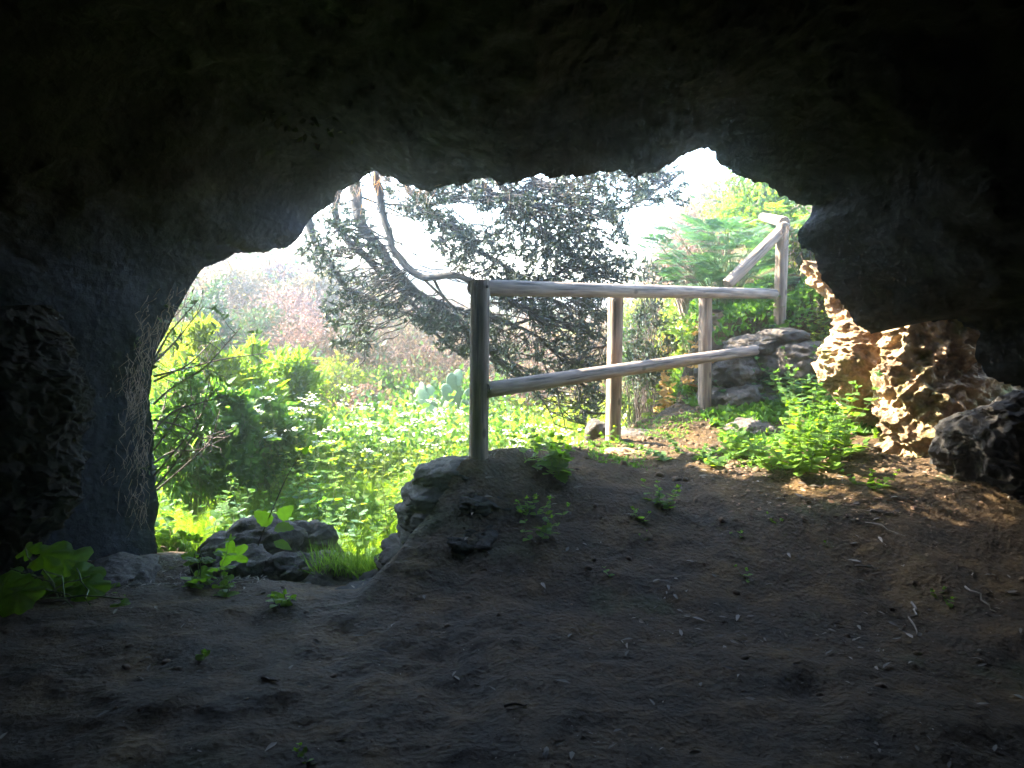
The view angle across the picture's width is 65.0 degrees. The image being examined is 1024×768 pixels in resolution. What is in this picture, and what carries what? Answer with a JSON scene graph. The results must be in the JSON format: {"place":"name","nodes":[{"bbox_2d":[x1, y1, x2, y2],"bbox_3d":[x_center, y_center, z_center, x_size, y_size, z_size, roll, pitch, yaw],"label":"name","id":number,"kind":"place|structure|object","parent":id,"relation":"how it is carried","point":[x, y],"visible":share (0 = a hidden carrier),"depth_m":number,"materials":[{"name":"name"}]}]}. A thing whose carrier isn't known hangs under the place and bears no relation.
{"place":"outdoors","nodes":[
{"label":"outdoors","id":0,"kind":"place"},
{"bbox_2d":[245,148,753,283],"label":"sky","id":1,"kind":"structure","parent":0,"point":[638,224],"materials":[{"name":"white"}]},
{"bbox_2d":[0,206,1023,767],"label":"ground","id":2,"kind":"structure","parent":0,"point":[416,706],"depth_m":3.35,"materials":[{"name":"soil"}]},
{"bbox_2d":[0,305,96,578],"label":"rock fold","id":3,"kind":"object","parent":2,"relation":"on","point":[48,393],"visible":0.93,"depth_m":4.36,"materials":[{"name":"stone"}]},
{"bbox_2d":[0,540,130,617],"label":"vine plant","id":4,"kind":"object","parent":2,"relation":"on","point":[80,579],"visible":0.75,"depth_m":3.81,"materials":[{"name":"green plant"}]},
{"bbox_2d":[93,552,161,586],"bbox_3d":[-2.205,1.081,4.546,0.390,0.176,0.586,-1,8,-11],"label":"rock","id":5,"kind":"object","parent":2,"relation":"on","point":[123,568],"visible":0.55,"depth_m":4.50,"materials":[{"name":"stone"}]},
{"bbox_2d":[88,554,265,588],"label":"straw litter","id":6,"kind":"object","parent":2,"relation":"on","point":[239,579],"visible":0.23,"depth_m":4.25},
{"bbox_2d":[151,316,210,407],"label":"bush","id":7,"kind":"object","parent":2,"relation":"on","point":[158,383],"visible":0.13,"depth_m":8.97,"materials":[{"name":"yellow plant"}]},
{"bbox_2d":[149,356,236,520],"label":"tall plant","id":8,"kind":"object","parent":2,"relation":"on","point":[186,489],"visible":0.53,"depth_m":6.61,"materials":[{"name":"green plant"}]},
{"bbox_2d":[154,480,254,550],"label":"weed","id":9,"kind":"object","parent":2,"relation":"on","point":[214,513],"visible":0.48,"depth_m":5.68,"materials":[{"name":"green plant"}]},
{"bbox_2d":[154,310,256,396],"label":"tall plant","id":10,"kind":"object","parent":2,"relation":"on","point":[194,330],"visible":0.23,"depth_m":7.56,"materials":[{"name":"green plant"}]},
{"bbox_2d":[174,530,237,588],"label":"seedling","id":11,"kind":"object","parent":2,"relation":"on","point":[204,572],"visible":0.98,"depth_m":4.09,"materials":[{"name":"green plant"}]},
{"bbox_2d":[189,530,226,576],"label":"rock","id":12,"kind":"object","parent":2,"relation":"on","point":[208,546],"visible":0.18,"depth_m":4.78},
{"bbox_2d":[170,273,246,351],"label":"bush","id":13,"kind":"object","parent":2,"relation":"on","point":[210,297],"visible":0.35,"depth_m":12.86,"materials":[{"name":"green plant"}]},
{"bbox_2d":[176,376,280,517],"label":"tall plant","id":14,"kind":"object","parent":2,"relation":"on","point":[238,406],"visible":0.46,"depth_m":6.91,"materials":[{"name":"green plant"}]},
{"bbox_2d":[156,469,301,536],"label":"weed","id":15,"kind":"object","parent":2,"relation":"on","point":[172,504],"visible":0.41,"depth_m":6.43,"materials":[{"name":"green plant"}]},
{"bbox_2d":[216,540,247,566],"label":"vine shoot","id":16,"kind":"object","parent":2,"relation":"on","point":[239,550],"visible":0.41,"depth_m":4.37,"materials":[{"name":"green plant"}]},
{"bbox_2d":[192,255,272,307],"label":"bush","id":17,"kind":"object","parent":2,"relation":"on","point":[236,272],"visible":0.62,"depth_m":16.66,"materials":[{"name":"beige plant"}]},
{"bbox_2d":[179,451,290,522],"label":"weed","id":18,"kind":"object","parent":2,"relation":"on","point":[234,493],"visible":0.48,"depth_m":6.41,"materials":[{"name":"green plant"}]},
{"bbox_2d":[210,543,272,580],"bbox_3d":[-1.497,1.121,4.588,0.404,0.407,0.477,-5,9,-34],"label":"rock","id":19,"kind":"object","parent":2,"relation":"on","point":[256,555],"visible":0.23,"depth_m":4.43,"materials":[{"name":"stone"}]},
{"bbox_2d":[253,446,308,549],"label":"vine shoot","id":20,"kind":"object","parent":19,"relation":"on","point":[265,518],"visible":0.88,"depth_m":4.54,"materials":[{"name":"green plant"}]},
{"bbox_2d":[217,514,307,554],"bbox_3d":[-1.523,1.049,4.935,0.599,0.483,0.542,0,8,0],"label":"rock","id":21,"kind":"object","parent":2,"relation":"on","point":[246,530],"visible":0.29,"depth_m":4.78,"materials":[{"name":"stone"}]},
{"bbox_2d":[227,297,297,352],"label":"bush","id":22,"kind":"object","parent":2,"relation":"on","point":[251,321],"visible":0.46,"depth_m":13.89,"materials":[{"name":"green plant"}]},
{"bbox_2d":[221,330,303,418],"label":"tall plant","id":23,"kind":"object","parent":2,"relation":"on","point":[260,381],"visible":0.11,"depth_m":8.22,"materials":[{"name":"green plant"}]},
{"bbox_2d":[245,250,313,284],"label":"bush","id":24,"kind":"object","parent":2,"relation":"on","point":[281,266],"visible":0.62,"depth_m":18.55,"materials":[{"name":"white plant"}]},
{"bbox_2d":[266,589,296,607],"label":"seedling","id":25,"kind":"object","parent":2,"relation":"on","point":[277,597],"visible":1,"depth_m":3.72,"materials":[{"name":"green plant"}]},
{"bbox_2d":[237,381,329,503],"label":"tall plant","id":26,"kind":"object","parent":2,"relation":"on","point":[282,422],"visible":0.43,"depth_m":7.42,"materials":[{"name":"green plant"}]},
{"bbox_2d":[237,279,332,341],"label":"bush","id":27,"kind":"object","parent":2,"relation":"on","point":[297,302],"visible":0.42,"depth_m":14.84,"materials":[{"name":"pink plant"}]},
{"bbox_2d":[253,386,323,506],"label":"weed","id":28,"kind":"object","parent":2,"relation":"on","point":[272,488],"visible":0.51,"depth_m":7.25,"materials":[{"name":"green plant"}]},
{"bbox_2d":[250,341,331,442],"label":"tall plant","id":29,"kind":"object","parent":2,"relation":"on","point":[297,368],"visible":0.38,"depth_m":8.78,"materials":[{"name":"green plant"}]},
{"bbox_2d":[261,551,325,581],"bbox_3d":[-1.240,1.161,4.504,0.433,0.438,0.378,3,8,22],"label":"rock","id":30,"kind":"object","parent":2,"relation":"on","point":[278,566],"visible":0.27,"depth_m":4.41,"materials":[{"name":"stone"}]},
{"bbox_2d":[216,476,371,546],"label":"weed","id":31,"kind":"object","parent":2,"relation":"on","point":[352,526],"visible":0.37,"depth_m":5.94,"materials":[{"name":"green plant"}]},
{"bbox_2d":[277,264,341,305],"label":"bush","id":32,"kind":"object","parent":2,"relation":"on","point":[306,276],"visible":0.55,"depth_m":17.66,"materials":[{"name":"beige plant"}]},
{"bbox_2d":[258,293,370,365],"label":"bush","id":33,"kind":"object","parent":2,"relation":"on","point":[304,337],"visible":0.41,"depth_m":13.39,"materials":[{"name":"pink plant"}]},
{"bbox_2d":[293,519,342,552],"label":"rock","id":34,"kind":"object","parent":2,"relation":"on","point":[317,531],"visible":0.37,"depth_m":4.91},
{"bbox_2d":[257,379,379,508],"bbox_3d":[-1.995,0.603,7.584,1.142,1.222,1.040,5,9,31],"label":"weed","id":35,"kind":"object","parent":2,"relation":"on","point":[319,433],"visible":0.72,"depth_m":7.36,"materials":[{"name":"green plant"}]},
{"bbox_2d":[271,496,381,552],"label":"weed","id":36,"kind":"object","parent":2,"relation":"on","point":[330,520],"visible":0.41,"depth_m":5.87,"materials":[{"name":"green plant"}]},
{"bbox_2d":[301,560,359,585],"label":"rock","id":37,"kind":"object","parent":2,"relation":"on","point":[328,579],"visible":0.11,"depth_m":4.34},
{"bbox_2d":[288,405,374,491],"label":"weed","id":38,"kind":"object","parent":2,"relation":"on","point":[331,441],"visible":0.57,"depth_m":7.96,"materials":[{"name":"green plant"}]},
{"bbox_2d":[286,426,388,528],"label":"weed","id":39,"kind":"object","parent":2,"relation":"on","point":[333,491],"visible":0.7,"depth_m":6.72,"materials":[{"name":"green plant"}]},
{"bbox_2d":[306,350,379,414],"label":"bush","id":40,"kind":"object","parent":2,"relation":"on","point":[344,369],"visible":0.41,"depth_m":11.99,"materials":[{"name":"green plant"}]},
{"bbox_2d":[309,312,397,374],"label":"bush","id":41,"kind":"object","parent":2,"relation":"on","point":[375,347],"visible":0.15,"depth_m":13.89,"materials":[{"name":"pink plant"}]},
{"bbox_2d":[149,340,564,488],"bbox_3d":[-4.457,0.103,10.434,10.401,1.642,5.755,0,8,0],"label":"scrub","id":42,"kind":"object","parent":2,"relation":"on","point":[391,418],"visible":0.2,"depth_m":9.51,"materials":[{"name":"green plant"}]},
{"bbox_2d":[295,438,432,542],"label":"weed","id":43,"kind":"object","parent":2,"relation":"on","point":[377,502],"visible":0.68,"depth_m":6.62,"materials":[{"name":"green plant"}]},
{"bbox_2d":[328,380,405,417],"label":"bush","id":44,"kind":"object","parent":2,"relation":"on","point":[361,388],"visible":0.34,"depth_m":11.57,"materials":[{"name":"green plant"}]},
{"bbox_2d":[337,402,409,478],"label":"weed","id":45,"kind":"object","parent":2,"relation":"on","point":[380,428],"visible":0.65,"depth_m":8.47,"materials":[{"name":"green plant"}]},
{"bbox_2d":[353,363,406,395],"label":"bush","id":46,"kind":"object","parent":2,"relation":"on","point":[383,374],"visible":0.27,"depth_m":12.50,"materials":[{"name":"green plant"}]},
{"bbox_2d":[378,543,401,564],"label":"rock","id":47,"kind":"object","parent":2,"relation":"on","point":[387,554],"visible":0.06,"depth_m":4.25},
{"bbox_2d":[394,501,432,532],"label":"rock","id":48,"kind":"object","parent":47,"relation":"on","point":[410,518],"visible":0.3,"depth_m":4.32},
{"bbox_2d":[401,479,441,510],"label":"rock","id":49,"kind":"object","parent":48,"relation":"on","point":[419,497],"visible":0.38,"depth_m":4.38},
{"bbox_2d":[412,455,468,491],"bbox_3d":[-0.351,0.531,4.670,0.441,0.200,0.575,0,8,0],"label":"rock","id":50,"kind":"object","parent":49,"relation":"on","point":[440,472],"visible":0.48,"depth_m":4.49,"materials":[{"name":"stone"}]},
{"bbox_2d":[328,424,454,537],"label":"weed","id":51,"kind":"object","parent":2,"relation":"on","point":[378,485],"visible":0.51,"depth_m":6.49,"materials":[{"name":"green plant"}]},
{"bbox_2d":[339,398,468,499],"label":"weed","id":52,"kind":"object","parent":2,"relation":"on","point":[389,440],"visible":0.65,"depth_m":7.71,"materials":[{"name":"green plant"}]},
{"bbox_2d":[153,209,668,415],"bbox_3d":[-2.594,-1.413,13.888,10.965,3.516,5.966,0,8,0],"label":"brown scrub","id":53,"kind":"object","parent":2,"relation":"on","point":[405,345],"visible":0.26,"depth_m":13.33,"materials":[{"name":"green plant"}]},
{"bbox_2d":[155,299,678,561],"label":"feathery weeds","id":54,"kind":"object","parent":2,"relation":"on","point":[200,526],"visible":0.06,"depth_m":7.03,"materials":[{"name":"green plant"}]},
{"bbox_2d":[152,283,681,580],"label":"grass","id":55,"kind":"structure","parent":2,"relation":"on","point":[362,563],"depth_m":4.68,"materials":[{"name":"plant"}]},
{"bbox_2d":[153,284,680,490],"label":"sunlit grass","id":56,"kind":"structure","parent":2,"relation":"on","point":[359,468],"depth_m":9.36,"materials":[{"name":"green plant"}]},
{"bbox_2d":[150,281,684,489],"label":"meadow weeds","id":57,"kind":"object","parent":2,"relation":"on","point":[455,445],"visible":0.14,"depth_m":9.96,"materials":[{"name":"green plant"}]},
{"bbox_2d":[157,327,678,552],"bbox_3d":[-1.948,0.284,7.809,8.427,1.883,6.810,0,8,0],"label":"ground cover","id":58,"kind":"object","parent":2,"relation":"on","point":[171,548],"visible":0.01,"depth_m":7.16,"materials":[{"name":"green plant"}]},
{"bbox_2d":[392,335,465,375],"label":"bush","id":59,"kind":"object","parent":2,"relation":"on","point":[421,349],"visible":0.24,"depth_m":14.93,"materials":[{"name":"pink plant"}]},
{"bbox_2d":[415,369,468,421],"bbox_3d":[-0.948,0.251,11.307,1.007,0.880,0.628,-6,9,-36],"label":"prickly pear","id":60,"kind":"object","parent":2,"relation":"on","point":[454,380],"visible":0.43,"depth_m":11.32,"materials":[{"name":"plant"}]},
{"bbox_2d":[396,409,492,463],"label":"weed","id":61,"kind":"object","parent":2,"relation":"on","point":[437,433],"visible":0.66,"depth_m":8.51,"materials":[{"name":"green plant"}]},
{"bbox_2d":[149,164,757,420],"bbox_3d":[-3.504,-2.781,19.040,26.103,4.910,17.006,0,8,0],"label":"pale scrub","id":62,"kind":"object","parent":2,"relation":"on","point":[413,360],"visible":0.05,"depth_m":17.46,"materials":[{"name":"beige plant"}]},
{"bbox_2d":[447,525,497,555],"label":"rock","id":63,"kind":"object","parent":2,"relation":"on","point":[486,541],"visible":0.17,"depth_m":4.07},
{"bbox_2d":[260,106,690,432],"bbox_3d":[-0.217,-0.917,6.661,3.908,3.936,3.848,0,8,0],"label":"overhanging tree","id":64,"kind":"object","parent":2,"relation":"on","point":[439,316],"visible":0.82,"depth_m":7.09,"materials":[{"name":"green plant"}]},
{"bbox_2d":[441,491,512,516],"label":"rock","id":65,"kind":"object","parent":2,"relation":"on","point":[475,504],"visible":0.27,"depth_m":4.26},
{"bbox_2d":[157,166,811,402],"bbox_3d":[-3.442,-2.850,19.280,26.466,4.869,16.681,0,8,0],"label":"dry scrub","id":66,"kind":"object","parent":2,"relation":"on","point":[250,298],"visible":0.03,"depth_m":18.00,"materials":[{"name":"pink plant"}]},
{"bbox_2d":[0,0,1023,575],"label":"cave rock","id":67,"kind":"object","parent":2,"relation":"on","point":[140,138],"visible":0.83,"depth_m":4.12,"materials":[{"name":"stone"}]},
{"bbox_2d":[100,287,188,536],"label":"dry roots","id":68,"kind":"object","parent":67,"relation":"attached to","point":[138,387],"visible":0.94,"depth_m":4.94,"materials":[{"name":"plant"}]},
{"bbox_2d":[134,277,265,491],"bbox_3d":[-2.217,-0.009,5.392,0.980,1.493,0.829,3,8,23],"label":"bare shrub","id":69,"kind":"object","parent":67,"relation":"attached to","point":[180,383],"visible":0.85,"depth_m":5.33,"materials":[{"name":"brown plant"}]},
{"bbox_2d":[150,148,847,550],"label":"lip grass","id":70,"kind":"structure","parent":67,"relation":"hanging from","point":[574,192],"depth_m":4.64,"materials":[{"name":"plant"}]},
{"bbox_2d":[0,447,1023,767],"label":"leaf litter","id":71,"kind":"object","parent":2,"relation":"on","point":[544,753],"visible":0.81,"depth_m":3.37,"materials":[{"name":"plant"}]},
{"bbox_2d":[3,434,1021,767],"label":"clods","id":72,"kind":"object","parent":2,"relation":"on","point":[583,650],"visible":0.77,"depth_m":3.25,"materials":[{"name":"soil"}]},
{"bbox_2d":[3,442,1023,765],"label":"loose stones","id":73,"kind":"object","parent":2,"relation":"on","point":[629,558],"visible":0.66,"depth_m":3.47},
{"bbox_2d":[510,428,564,469],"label":"seedling","id":74,"kind":"object","parent":2,"relation":"on","point":[535,447],"visible":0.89,"depth_m":4.66,"materials":[{"name":"green plant"}]},
{"bbox_2d":[517,495,569,541],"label":"seedling","id":75,"kind":"object","parent":2,"relation":"on","point":[546,529],"visible":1,"depth_m":4.10,"materials":[{"name":"green plant"}]},
{"bbox_2d":[531,431,574,483],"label":"seedling","id":76,"kind":"object","parent":2,"relation":"on","point":[559,463],"visible":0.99,"depth_m":4.57,"materials":[{"name":"green plant"}]},
{"bbox_2d":[584,418,605,441],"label":"rock","id":77,"kind":"object","parent":2,"relation":"on","point":[594,427],"visible":0.59,"depth_m":5.92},
{"bbox_2d":[467,213,790,459],"bbox_3d":[1.662,-0.587,6.705,0.889,2.063,5.857,5,9,32],"label":"wooden fence","id":78,"kind":"object","parent":2,"relation":"on","point":[483,389],"visible":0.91,"depth_m":5.57,"materials":[{"name":"grey wood"}]},
{"bbox_2d":[601,306,660,427],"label":"bush","id":79,"kind":"object","parent":2,"relation":"on","point":[629,393],"visible":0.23,"depth_m":9.55,"materials":[{"name":"green plant"}]},
{"bbox_2d":[623,255,683,421],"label":"bush","id":80,"kind":"object","parent":2,"relation":"on","point":[649,351],"visible":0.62,"depth_m":8.57,"materials":[{"name":"green plant"}]},
{"bbox_2d":[656,321,713,407],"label":"dry plant","id":81,"kind":"object","parent":2,"relation":"on","point":[664,391],"visible":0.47,"depth_m":7.28,"materials":[{"name":"orange plant"}]},
{"bbox_2d":[659,305,715,353],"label":"giant fern","id":82,"kind":"object","parent":2,"relation":"on","point":[681,338],"visible":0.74,"depth_m":7.97,"materials":[{"name":"green plant"}]},
{"bbox_2d":[628,432,748,464],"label":"leafy plant","id":83,"kind":"object","parent":2,"relation":"on","point":[714,461],"visible":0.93,"depth_m":5.03,"materials":[{"name":"green plant"}]},
{"bbox_2d":[632,190,749,318],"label":"bush","id":84,"kind":"object","parent":2,"relation":"on","point":[683,305],"visible":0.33,"depth_m":9.31,"materials":[{"name":"green plant"}]},
{"bbox_2d":[665,167,737,240],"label":"bush","id":85,"kind":"object","parent":2,"relation":"on","point":[707,188],"visible":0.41,"depth_m":11.71,"materials":[{"name":"beige plant"}]},
{"bbox_2d":[573,299,835,469],"bbox_3d":[1.859,-0.156,5.982,2.936,1.305,2.546,0,8,0],"label":"moss and clover","id":86,"kind":"object","parent":2,"relation":"on","point":[622,442],"visible":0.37,"depth_m":5.55,"materials":[{"name":"green plant"}]},
{"bbox_2d":[631,213,810,305],"bbox_3d":[2.096,-1.178,8.006,1.892,1.027,1.780,3,8,18],"label":"giant fern","id":87,"kind":"object","parent":2,"relation":"on","point":[714,272],"visible":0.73,"depth_m":7.86,"materials":[{"name":"green plant"}]},
{"bbox_2d":[694,356,761,387],"bbox_3d":[1.837,-0.113,6.801,0.478,0.324,0.587,-4,9,-30],"label":"rock","id":88,"kind":"object","parent":2,"relation":"on","point":[736,372],"visible":0.58,"depth_m":6.58,"materials":[{"name":"stone"}]},
{"bbox_2d":[696,382,778,406],"bbox_3d":[1.906,0.162,6.769,0.714,0.402,0.735,0,8,0],"label":"rock","id":89,"kind":"object","parent":2,"relation":"on","point":[748,394],"visible":0.34,"depth_m":6.50,"materials":[{"name":"stone"}]},
{"bbox_2d":[684,434,793,465],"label":"leafy plant","id":90,"kind":"object","parent":2,"relation":"on","point":[728,450],"visible":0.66,"depth_m":5.11,"materials":[{"name":"green plant"}]},
{"bbox_2d":[562,382,930,481],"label":"path stones","id":91,"kind":"object","parent":2,"relation":"on","point":[686,479],"visible":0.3,"depth_m":5.14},
{"bbox_2d":[723,417,777,435],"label":"rock","id":92,"kind":"object","parent":2,"relation":"on","point":[749,423],"visible":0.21,"depth_m":5.89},
{"bbox_2d":[691,168,811,254],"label":"bush","id":93,"kind":"object","parent":2,"relation":"on","point":[734,205],"visible":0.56,"depth_m":9.43,"materials":[{"name":"green plant"}]},
{"bbox_2d":[723,334,810,355],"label":"rock","id":94,"kind":"object","parent":2,"relation":"on","point":[767,344],"visible":0.41,"depth_m":6.80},
{"bbox_2d":[668,258,881,447],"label":"slope leaves","id":95,"kind":"object","parent":2,"relation":"on","point":[767,410],"visible":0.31,"depth_m":7.00,"materials":[{"name":"green plant"}]},
{"bbox_2d":[713,418,837,463],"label":"nettle","id":96,"kind":"object","parent":2,"relation":"on","point":[739,437],"visible":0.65,"depth_m":5.19,"materials":[{"name":"green plant"}]},
{"bbox_2d":[750,341,822,385],"bbox_3d":[2.409,-0.201,6.942,0.744,0.398,0.858,-6,10,-40],"label":"rock","id":97,"kind":"object","parent":2,"relation":"on","point":[796,353],"visible":0.38,"depth_m":6.62,"materials":[{"name":"stone"}]},
{"bbox_2d":[756,327,810,341],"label":"rock","id":98,"kind":"object","parent":97,"relation":"on","point":[787,334],"visible":0.81,"depth_m":6.74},
{"bbox_2d":[753,260,830,329],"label":"leafy plant","id":99,"kind":"object","parent":2,"relation":"on","point":[806,309],"visible":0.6,"depth_m":7.00,"materials":[{"name":"green plant"}]},
{"bbox_2d":[754,356,831,410],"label":"nettle","id":100,"kind":"object","parent":2,"relation":"on","point":[821,396],"visible":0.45,"depth_m":6.31,"materials":[{"name":"green plant"}]},
{"bbox_2d":[774,213,815,274],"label":"bush","id":101,"kind":"object","parent":2,"relation":"on","point":[805,253],"visible":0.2,"depth_m":7.81,"materials":[{"name":"green plant"}]},
{"bbox_2d":[733,396,878,476],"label":"nettle","id":102,"kind":"object","parent":2,"relation":"on","point":[799,464],"visible":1,"depth_m":4.76,"materials":[{"name":"green plant"}]},
{"bbox_2d":[789,400,855,464],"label":"nettle","id":103,"kind":"object","parent":2,"relation":"on","point":[845,440],"visible":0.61,"depth_m":5.00,"materials":[{"name":"green plant"}]},
{"bbox_2d":[771,364,884,456],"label":"nettle","id":104,"kind":"object","parent":2,"relation":"on","point":[834,408],"visible":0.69,"depth_m":5.11,"materials":[{"name":"green plant"}]},
{"bbox_2d":[800,260,882,427],"bbox_3d":[2.547,0.051,5.635,1.068,1.842,0.700,-2,8,-17],"label":"rock buttress","id":105,"kind":"object","parent":2,"relation":"on","point":[848,350],"visible":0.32,"depth_m":5.35,"materials":[{"name":"stone"}]},
{"bbox_2d":[697,448,1021,522],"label":"dead leaves","id":106,"kind":"object","parent":2,"relation":"on","point":[832,501],"visible":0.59,"depth_m":4.51,"materials":[{"name":"brown plant"}]},
{"bbox_2d":[869,319,1015,457],"bbox_3d":[2.830,0.224,5.170,1.121,1.665,0.651,0,8,0],"label":"rock pillar","id":107,"kind":"object","parent":2,"relation":"on","point":[933,372],"visible":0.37,"depth_m":4.94,"materials":[{"name":"stone"}]},
{"bbox_2d":[928,390,1023,494],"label":"dark boulder","id":108,"kind":"object","parent":2,"relation":"on","point":[983,443],"visible":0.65,"depth_m":4.38,"materials":[{"name":"stone"}]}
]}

